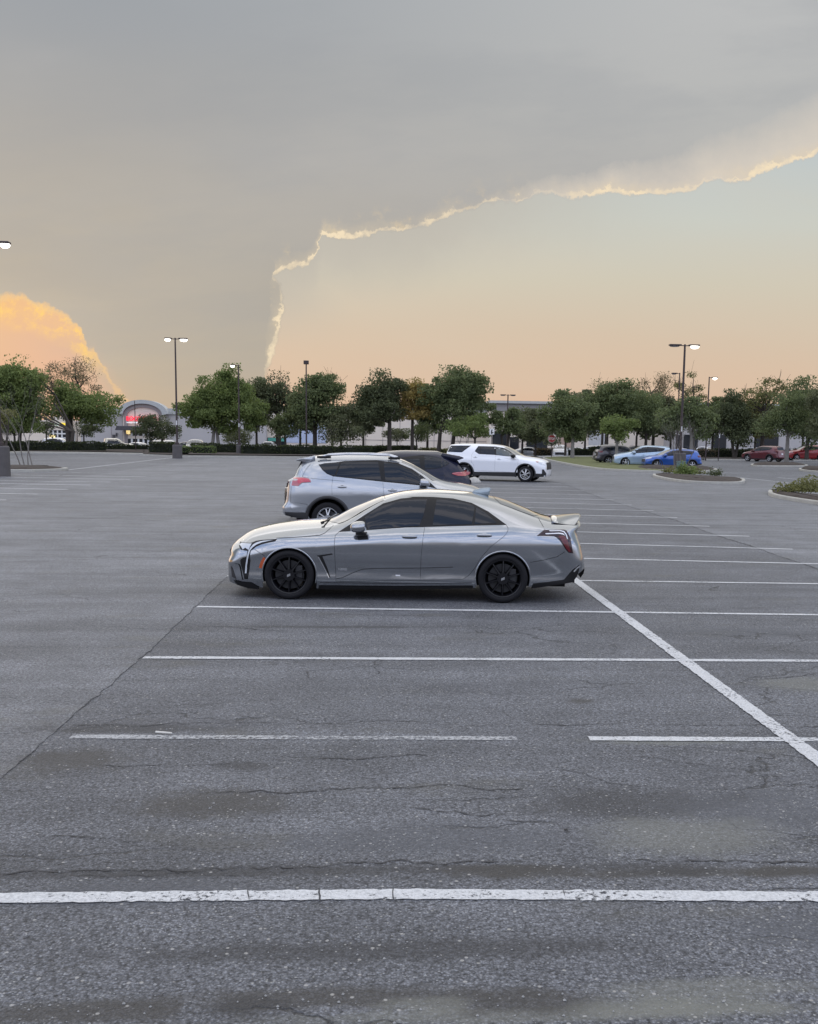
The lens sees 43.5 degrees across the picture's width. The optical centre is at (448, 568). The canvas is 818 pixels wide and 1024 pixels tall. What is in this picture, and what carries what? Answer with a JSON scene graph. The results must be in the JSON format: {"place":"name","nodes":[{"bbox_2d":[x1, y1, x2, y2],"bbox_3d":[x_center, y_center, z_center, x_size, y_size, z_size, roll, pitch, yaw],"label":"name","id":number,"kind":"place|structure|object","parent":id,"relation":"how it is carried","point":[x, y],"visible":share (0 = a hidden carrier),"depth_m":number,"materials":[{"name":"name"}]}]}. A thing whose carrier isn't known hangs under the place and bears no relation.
{"place":"outdoors","nodes":[
{"label":"outdoors","id":0,"kind":"place"},
{"bbox_2d":[11,465,67,471],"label":"kerbed island","id":1,"kind":"structure","parent":0,"point":[30,468],"depth_m":53.45,"materials":[{"name":"concrete"}]},
{"bbox_2d":[0,381,67,464],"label":"bare shrub","id":2,"kind":"object","parent":1,"relation":"on","point":[22,428],"visible":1,"depth_m":58.42,"materials":[{"name":"plant"}]},
{"bbox_2d":[0,449,817,1023],"bbox_3d":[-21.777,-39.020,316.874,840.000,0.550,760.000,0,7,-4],"label":"ground","id":3,"kind":"structure","parent":0,"point":[276,955],"depth_m":6.01,"materials":[{"name":"grey asphalt"}]},
{"bbox_2d":[0,241,10,476],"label":"lamp post","id":4,"kind":"object","parent":3,"relation":"on","point":[5,468],"visible":0.99,"depth_m":46.88,"materials":[{"name":"grey metal"}]},
{"bbox_2d":[0,406,17,445],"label":"tree","id":5,"kind":"object","parent":3,"relation":"on","point":[3,417],"visible":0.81,"depth_m":92.51,"materials":[{"name":"green plant"}]},
{"bbox_2d":[1,417,80,441],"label":"sandwich shop","id":6,"kind":"structure","parent":3,"relation":"on","point":[56,432],"depth_m":163.52,"materials":[{"name":"beige paint"}]},
{"bbox_2d":[40,420,57,440],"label":"tree","id":7,"kind":"object","parent":3,"relation":"on","point":[47,427],"visible":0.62,"depth_m":121.96,"materials":[{"name":"green plant"}]},
{"bbox_2d":[33,354,105,441],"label":"tree","id":8,"kind":"object","parent":3,"relation":"on","point":[79,377],"visible":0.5,"depth_m":116.72,"materials":[{"name":"green plant"}]},
{"bbox_2d":[10,451,142,454],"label":"kerb","id":9,"kind":"structure","parent":3,"relation":"on","point":[110,453],"depth_m":94.52,"materials":[{"name":"concrete"}]},
{"bbox_2d":[29,449,143,451],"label":"planting bed","id":10,"kind":"object","parent":3,"relation":"on","point":[124,450],"visible":0.2,"depth_m":102.66,"materials":[{"name":"green plant"}]},
{"bbox_2d":[3,439,27,450],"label":"hedge","id":11,"kind":"object","parent":10,"relation":"on","point":[16,445],"visible":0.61,"depth_m":97.30,"materials":[{"name":"green plant"}]},
{"bbox_2d":[0,353,74,441],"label":"tree","id":12,"kind":"object","parent":10,"relation":"on","point":[13,374],"visible":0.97,"depth_m":103.30,"materials":[{"name":"green plant"}]},
{"bbox_2d":[27,440,106,451],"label":"hedge","id":13,"kind":"object","parent":10,"relation":"on","point":[87,446],"visible":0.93,"depth_m":102.40,"materials":[{"name":"green plant"}]},
{"bbox_2d":[39,379,125,441],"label":"tree","id":14,"kind":"object","parent":10,"relation":"on","point":[83,408],"visible":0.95,"depth_m":107.28,"materials":[{"name":"green plant"}]},
{"bbox_2d":[73,420,104,440],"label":"tree","id":15,"kind":"object","parent":10,"relation":"on","point":[84,430],"visible":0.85,"depth_m":121.96,"materials":[{"name":"green plant"}]},
{"bbox_2d":[106,443,148,448],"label":"hedge","id":16,"kind":"object","parent":10,"relation":"on","point":[119,446],"visible":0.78,"depth_m":114.49,"materials":[{"name":"green plant"}]},
{"bbox_2d":[0,455,300,777],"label":"drive aisle","id":17,"kind":"object","parent":3,"relation":"on","point":[96,599],"visible":0.98,"depth_m":16.43,"materials":[{"name":"asphalt"}]},
{"bbox_2d":[143,449,187,454],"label":"planting bed","id":18,"kind":"object","parent":3,"relation":"on","point":[146,451],"visible":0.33,"depth_m":95.06,"materials":[{"name":"grey concrete"}]},
{"bbox_2d":[129,413,182,440],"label":"tree","id":19,"kind":"object","parent":18,"relation":"on","point":[150,421],"visible":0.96,"depth_m":117.30,"materials":[{"name":"green plant"}]},
{"bbox_2d":[148,441,174,452],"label":"hedge","id":20,"kind":"object","parent":18,"relation":"on","point":[160,447],"visible":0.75,"depth_m":98.53,"materials":[{"name":"green plant"}]},
{"bbox_2d":[81,400,266,445],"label":"arched store","id":21,"kind":"structure","parent":3,"relation":"on","point":[126,419],"depth_m":160.25,"materials":[{"name":"grey paint"}]},
{"bbox_2d":[164,337,187,457],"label":"lamp post","id":22,"kind":"object","parent":3,"relation":"on","point":[176,450],"visible":1,"depth_m":83.92,"materials":[{"name":"grey metal"}]},
{"bbox_2d":[139,454,308,457],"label":"kerb","id":23,"kind":"structure","parent":3,"relation":"on","point":[225,456],"depth_m":90.60,"materials":[{"name":"concrete"}]},
{"bbox_2d":[221,427,253,444],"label":"tree","id":24,"kind":"object","parent":3,"relation":"on","point":[229,438],"visible":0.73,"depth_m":120.77,"materials":[{"name":"green plant"}]},
{"bbox_2d":[183,452,324,454],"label":"planting bed","id":25,"kind":"object","parent":3,"relation":"on","point":[226,453],"visible":0.17,"depth_m":98.13,"materials":[{"name":"green plant"}]},
{"bbox_2d":[191,445,216,454],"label":"hedge","id":26,"kind":"object","parent":25,"relation":"on","point":[201,449],"visible":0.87,"depth_m":99.42,"materials":[{"name":"green plant"}]},
{"bbox_2d":[190,442,237,451],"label":"hedge","id":27,"kind":"object","parent":25,"relation":"on","point":[221,447],"visible":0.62,"depth_m":104.60,"materials":[{"name":"green plant"}]},
{"bbox_2d":[171,363,269,443],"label":"tree","id":28,"kind":"object","parent":25,"relation":"on","point":[220,397],"visible":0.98,"depth_m":112.06,"materials":[{"name":"green plant"}]},
{"bbox_2d":[231,364,240,452],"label":"lamp post","id":29,"kind":"object","parent":25,"relation":"on","point":[238,448],"visible":0.94,"depth_m":100.21,"materials":[{"name":"grey metal"}]},
{"bbox_2d":[266,411,301,444],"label":"tree","id":30,"kind":"object","parent":25,"relation":"on","point":[279,425],"visible":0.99,"depth_m":114.56,"materials":[{"name":"green plant"}]},
{"bbox_2d":[240,443,372,455],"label":"hedge","id":31,"kind":"object","parent":25,"relation":"on","point":[262,448],"visible":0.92,"depth_m":100.82,"materials":[{"name":"green plant"}]},
{"bbox_2d":[284,371,349,446],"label":"tree","id":32,"kind":"object","parent":25,"relation":"on","point":[323,391],"visible":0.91,"depth_m":113.52,"materials":[{"name":"green plant"}]},
{"bbox_2d":[312,402,367,445],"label":"tree","id":33,"kind":"object","parent":25,"relation":"on","point":[343,433],"visible":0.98,"depth_m":113.63,"materials":[{"name":"green plant"}]},
{"bbox_2d":[245,376,278,444],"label":"tree","id":34,"kind":"object","parent":3,"relation":"on","point":[258,391],"visible":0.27,"depth_m":123.64,"materials":[{"name":"green plant"}]},
{"bbox_2d":[245,369,296,445],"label":"tree","id":35,"kind":"object","parent":3,"relation":"on","point":[277,392],"visible":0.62,"depth_m":123.91,"materials":[{"name":"green plant"}]},
{"bbox_2d":[71,734,513,739],"bbox_3d":[-1.091,1.199,7.293,3.160,0.001,0.105,1,7,-2],"label":"stall line","id":36,"kind":"object","parent":3,"relation":"on","point":[205,736],"visible":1,"depth_m":7.28,"materials":[{"name":"paint"}]},
{"bbox_2d":[285,405,322,446],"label":"tree","id":37,"kind":"object","parent":3,"relation":"on","point":[292,422],"visible":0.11,"depth_m":127.38,"materials":[{"name":"green plant"}]},
{"bbox_2d":[193,784,520,792],"bbox_3d":[-0.556,1.343,6.259,2.025,0.001,0.130,0,7,-5],"label":"asphalt crack","id":38,"kind":"object","parent":3,"relation":"on","point":[366,787],"visible":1,"depth_m":6.28,"materials":[{"name":"black asphalt"}]},
{"bbox_2d":[347,398,384,445],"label":"tree","id":39,"kind":"object","parent":3,"relation":"on","point":[370,427],"visible":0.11,"depth_m":131.06,"materials":[{"name":"green plant"}]},
{"bbox_2d":[267,410,486,448],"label":"long store","id":40,"kind":"structure","parent":3,"relation":"on","point":[376,438],"depth_m":165.24,"materials":[{"name":"beige paint"}]},
{"bbox_2d":[284,450,471,502],"bbox_3d":[-1.753,-2.084,25.612,4.588,1.784,2.466,0,7,-3],"label":"sport utility car","id":41,"kind":"object","parent":3,"relation":"on","point":[443,466],"visible":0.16,"depth_m":24.88,"materials":[{"name":"paint"}]},
{"bbox_2d":[347,367,409,450],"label":"tree","id":42,"kind":"object","parent":3,"relation":"on","point":[376,401],"visible":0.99,"depth_m":114.20,"materials":[{"name":"green plant"}]},
{"bbox_2d":[283,452,479,519],"bbox_3d":[-1.352,-1.717,22.974,4.589,1.749,2.323,0,7,-3],"label":"sport utility car","id":43,"kind":"object","parent":3,"relation":"on","point":[326,485],"visible":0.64,"depth_m":22.09,"materials":[{"name":"silver metal"}]},
{"bbox_2d":[355,444,417,452],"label":"hedge","id":44,"kind":"object","parent":3,"relation":"on","point":[379,448],"visible":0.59,"depth_m":120.67,"materials":[{"name":"green plant"}]},
{"bbox_2d":[381,428,409,444],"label":"tree","id":45,"kind":"object","parent":3,"relation":"on","point":[398,434],"visible":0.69,"depth_m":124.51,"materials":[{"name":"green plant"}]},
{"bbox_2d":[228,487,583,602],"bbox_3d":[-0.561,-0.414,14.148,4.772,1.461,2.208,1,7,1],"label":"sedan car","id":46,"kind":"object","parent":3,"relation":"on","point":[507,551],"visible":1,"depth_m":13.32,"materials":[{"name":"silver metal"}]},
{"bbox_2d":[0,888,817,902],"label":"stall line","id":47,"kind":"object","parent":3,"relation":"on","point":[419,893],"visible":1,"depth_m":4.82,"materials":[{"name":"paint"}]},
{"bbox_2d":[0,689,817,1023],"bbox_3d":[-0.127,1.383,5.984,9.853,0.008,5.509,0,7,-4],"label":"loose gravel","id":48,"kind":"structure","parent":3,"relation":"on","point":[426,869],"depth_m":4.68,"materials":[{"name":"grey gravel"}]},
{"bbox_2d":[7,858,817,873],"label":"asphalt crack","id":49,"kind":"object","parent":3,"relation":"on","point":[375,862],"visible":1,"depth_m":5.18,"materials":[{"name":"black asphalt"}]},
{"bbox_2d":[395,377,434,449],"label":"tree","id":50,"kind":"object","parent":3,"relation":"on","point":[408,398],"visible":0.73,"depth_m":115.63,"materials":[{"name":"green plant"}]},
{"bbox_2d":[404,423,434,449],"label":"tree","id":51,"kind":"object","parent":3,"relation":"on","point":[421,432],"visible":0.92,"depth_m":120.68,"materials":[{"name":"green plant"}]},
{"bbox_2d":[412,407,446,447],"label":"tree","id":52,"kind":"object","parent":3,"relation":"on","point":[434,426],"visible":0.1,"depth_m":125.37,"materials":[{"name":"green plant"}]},
{"bbox_2d":[80,720,817,726],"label":"asphalt crack","id":53,"kind":"object","parent":3,"relation":"on","point":[423,722],"visible":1,"depth_m":7.70,"materials":[{"name":"black asphalt"}]},
{"bbox_2d":[416,364,496,451],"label":"tree","id":54,"kind":"object","parent":3,"relation":"on","point":[456,393],"visible":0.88,"depth_m":114.72,"materials":[{"name":"green plant"}]},
{"bbox_2d":[436,412,490,443],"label":"tree","id":55,"kind":"object","parent":3,"relation":"on","point":[477,421],"visible":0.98,"depth_m":112.67,"materials":[{"name":"green plant"}]},
{"bbox_2d":[143,656,817,661],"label":"stall line","id":56,"kind":"object","parent":3,"relation":"on","point":[424,658],"visible":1,"depth_m":9.95,"materials":[{"name":"paint"}]},
{"bbox_2d":[447,443,550,481],"bbox_3d":[2.441,-5.293,50.760,5.136,1.800,2.447,3,8,16],"label":"sport utility car","id":57,"kind":"object","parent":3,"relation":"on","point":[477,460],"visible":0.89,"depth_m":49.89,"materials":[{"name":"white paint"}]},
{"bbox_2d":[487,406,526,446],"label":"tree","id":58,"kind":"object","parent":3,"relation":"on","point":[510,422],"visible":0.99,"depth_m":114.94,"materials":[{"name":"green plant"}]},
{"bbox_2d":[197,606,816,614],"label":"stall line","id":59,"kind":"object","parent":3,"relation":"on","point":[497,610],"visible":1,"depth_m":12.75,"materials":[{"name":"paint"}]},
{"bbox_2d":[227,575,817,583],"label":"stall line","id":60,"kind":"object","parent":3,"relation":"on","point":[700,582],"visible":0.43,"depth_m":15.57,"materials":[{"name":"paint"}]},
{"bbox_2d":[510,405,547,453],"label":"tree","id":61,"kind":"object","parent":3,"relation":"on","point":[530,414],"visible":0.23,"depth_m":128.66,"materials":[{"name":"green plant"}]},
{"bbox_2d":[521,420,547,455],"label":"tree","id":62,"kind":"object","parent":3,"relation":"on","point":[533,437],"visible":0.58,"depth_m":121.35,"materials":[{"name":"green plant"}]},
{"bbox_2d":[533,447,553,455],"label":"hedge","id":63,"kind":"object","parent":3,"relation":"on","point":[542,452],"visible":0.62,"depth_m":122.61,"materials":[{"name":"green plant"}]},
{"bbox_2d":[550,445,570,455],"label":"parked car","id":64,"kind":"object","parent":3,"relation":"on","point":[557,450],"visible":0.64,"depth_m":121.67,"materials":[{"name":"white metal"}]},
{"bbox_2d":[539,388,582,455],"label":"tree","id":65,"kind":"object","parent":3,"relation":"on","point":[555,442],"visible":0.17,"depth_m":116.41,"materials":[{"name":"green plant"}]},
{"bbox_2d":[483,400,663,449],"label":"parapet store","id":66,"kind":"structure","parent":3,"relation":"on","point":[515,444],"depth_m":161.01,"materials":[{"name":"beige paint"}]},
{"bbox_2d":[568,448,590,455],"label":"hedge","id":67,"kind":"object","parent":3,"relation":"on","point":[581,452],"visible":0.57,"depth_m":124.81,"materials":[{"name":"green plant"}]},
{"bbox_2d":[578,389,604,448],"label":"tree","id":68,"kind":"object","parent":3,"relation":"on","point":[593,432],"visible":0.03,"depth_m":132.12,"materials":[{"name":"green plant"}]},
{"bbox_2d":[543,456,665,472],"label":"grass verge","id":69,"kind":"object","parent":3,"relation":"on","point":[588,462],"depth_m":79.01,"materials":[{"name":"plant"}]},
{"bbox_2d":[534,389,599,457],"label":"tree","id":70,"kind":"object","parent":69,"relation":"on","point":[569,415],"visible":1,"depth_m":103.06,"materials":[{"name":"green plant"}]},
{"bbox_2d":[592,444,630,461],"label":"crossover car","id":71,"kind":"object","parent":3,"relation":"on","point":[604,453],"visible":0.49,"depth_m":85.12,"materials":[{"name":"grey paint"}]},
{"bbox_2d":[599,413,640,453],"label":"tree","id":72,"kind":"object","parent":3,"relation":"on","point":[616,430],"visible":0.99,"depth_m":83.48,"materials":[{"name":"green plant"}]},
{"bbox_2d":[577,377,665,443],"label":"tree","id":73,"kind":"object","parent":3,"relation":"on","point":[628,402],"visible":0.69,"depth_m":115.89,"materials":[{"name":"green plant"}]},
{"bbox_2d":[612,445,669,464],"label":"crossover car","id":74,"kind":"object","parent":3,"relation":"on","point":[636,455],"visible":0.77,"depth_m":78.92,"materials":[{"name":"blue paint"}]},
{"bbox_2d":[633,390,670,447],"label":"tree","id":75,"kind":"object","parent":3,"relation":"on","point":[638,433],"visible":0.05,"depth_m":127.42,"materials":[{"name":"green plant"}]},
{"bbox_2d":[634,412,674,444],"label":"tree","id":76,"kind":"object","parent":3,"relation":"on","point":[649,431],"visible":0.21,"depth_m":118.05,"materials":[{"name":"green plant"}]},
{"bbox_2d":[633,371,681,445],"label":"tree","id":77,"kind":"object","parent":3,"relation":"on","point":[662,387],"visible":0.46,"depth_m":130.36,"materials":[{"name":"green plant"}]},
{"bbox_2d":[641,449,701,465],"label":"crossover car","id":78,"kind":"object","parent":3,"relation":"on","point":[665,457],"visible":0.7,"depth_m":75.79,"materials":[{"name":"blue paint"}]},
{"bbox_2d":[658,396,685,448],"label":"tree","id":79,"kind":"object","parent":3,"relation":"on","point":[671,400],"visible":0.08,"depth_m":129.97,"materials":[{"name":"green plant"}]},
{"bbox_2d":[639,465,716,471],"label":"kerbed island","id":80,"kind":"structure","parent":3,"relation":"on","point":[706,468],"depth_m":70.39,"materials":[{"name":"concrete"}]},
{"bbox_2d":[654,410,709,465],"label":"bare shrub","id":81,"kind":"object","parent":80,"relation":"on","point":[680,437],"visible":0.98,"depth_m":71.50,"materials":[{"name":"plant"}]},
{"bbox_2d":[669,344,699,464],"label":"lamp post","id":82,"kind":"object","parent":80,"relation":"on","point":[692,346],"visible":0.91,"depth_m":72.90,"materials":[{"name":"grey metal"}]},
{"bbox_2d":[539,469,817,568],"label":"drive aisle","id":83,"kind":"object","parent":3,"relation":"on","point":[752,512],"visible":1,"depth_m":33.67,"materials":[{"name":"asphalt"}]},
{"bbox_2d":[653,473,744,484],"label":"kerbed island","id":84,"kind":"structure","parent":83,"relation":"on","point":[695,479],"depth_m":52.23,"materials":[{"name":"concrete"}]},
{"bbox_2d":[673,460,697,474],"bbox_3d":[13.428,-5.725,58.097,1.459,0.914,1.033,0,7,-4],"label":"shrub","id":85,"kind":"object","parent":84,"relation":"on","point":[682,469],"visible":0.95,"depth_m":57.96,"materials":[{"name":"green plant"}]},
{"bbox_2d":[768,489,817,504],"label":"kerbed island","id":86,"kind":"structure","parent":83,"relation":"on","point":[808,498],"depth_m":37.47,"materials":[{"name":"concrete"}]},
{"bbox_2d":[772,474,817,492],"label":"ground cover plant","id":87,"kind":"object","parent":86,"relation":"on","point":[805,486],"visible":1,"depth_m":39.69,"materials":[{"name":"green plant"}]},
{"bbox_2d":[653,396,720,449],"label":"tree","id":88,"kind":"object","parent":3,"relation":"on","point":[700,415],"visible":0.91,"depth_m":82.25,"materials":[{"name":"green plant"}]},
{"bbox_2d":[671,362,707,446],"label":"tree","id":89,"kind":"object","parent":3,"relation":"on","point":[692,389],"visible":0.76,"depth_m":120.40,"materials":[{"name":"green plant"}]},
{"bbox_2d":[574,581,817,765],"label":"stall line","id":90,"kind":"object","parent":3,"relation":"on","point":[809,752],"visible":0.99,"depth_m":9.08,"materials":[{"name":"paint"}]},
{"bbox_2d":[584,558,817,563],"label":"stall line","id":91,"kind":"object","parent":3,"relation":"on","point":[703,561],"visible":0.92,"depth_m":18.27,"materials":[{"name":"paint"}]},
{"bbox_2d":[588,736,817,740],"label":"stall line","id":92,"kind":"object","parent":3,"relation":"on","point":[649,738],"visible":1,"depth_m":7.40,"materials":[{"name":"paint"}]},
{"bbox_2d":[696,396,726,458],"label":"tree","id":93,"kind":"object","parent":3,"relation":"on","point":[715,403],"visible":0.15,"depth_m":133.34,"materials":[{"name":"green plant"}]},
{"bbox_2d":[701,457,741,458],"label":"planting bed","id":94,"kind":"object","parent":3,"relation":"on","point":[724,457],"visible":0.2,"depth_m":117.56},
{"bbox_2d":[711,448,754,458],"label":"hedge","id":95,"kind":"object","parent":94,"relation":"on","point":[725,452],"visible":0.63,"depth_m":121.58,"materials":[{"name":"green plant"}]},
{"bbox_2d":[710,388,760,457],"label":"tree","id":96,"kind":"object","parent":94,"relation":"on","point":[733,410],"visible":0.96,"depth_m":117.22,"materials":[{"name":"green plant"}]},
{"bbox_2d":[734,372,792,445],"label":"tree","id":97,"kind":"object","parent":94,"relation":"on","point":[764,395],"visible":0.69,"depth_m":118.08,"materials":[{"name":"green plant"}]},
{"bbox_2d":[663,403,817,449],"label":"store","id":98,"kind":"structure","parent":3,"relation":"on","point":[724,442],"depth_m":157.27,"materials":[{"name":"grey paint"}]},
{"bbox_2d":[741,446,784,461],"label":"crossover car","id":99,"kind":"object","parent":3,"relation":"on","point":[771,453],"visible":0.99,"depth_m":105.42,"materials":[{"name":"red paint"}]},
{"bbox_2d":[750,391,812,461],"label":"tree","id":100,"kind":"object","parent":3,"relation":"on","point":[791,418],"visible":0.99,"depth_m":100.08,"materials":[{"name":"green plant"}]},
{"bbox_2d":[767,375,817,459],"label":"tree","id":101,"kind":"object","parent":3,"relation":"on","point":[794,386],"visible":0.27,"depth_m":113.42,"materials":[{"name":"green plant"}]},
{"bbox_2d":[789,445,817,459],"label":"crossover car","id":102,"kind":"object","parent":3,"relation":"on","point":[798,453],"visible":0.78,"depth_m":116.62,"materials":[{"name":"red paint"}]},
{"bbox_2d":[802,383,817,438],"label":"tree","id":103,"kind":"object","parent":3,"relation":"on","point":[812,398],"visible":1,"depth_m":97.19,"materials":[{"name":"green plant"}]},
{"bbox_2d":[0,0,817,420],"label":"sky","id":104,"kind":"structure","parent":0,"point":[542,197],"materials":[{"name":"grey"}]},
{"bbox_2d":[751,462,807,466],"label":"kerbed island","id":105,"kind":"structure","parent":0,"point":[777,464],"depth_m":86.05,"materials":[{"name":"concrete"}]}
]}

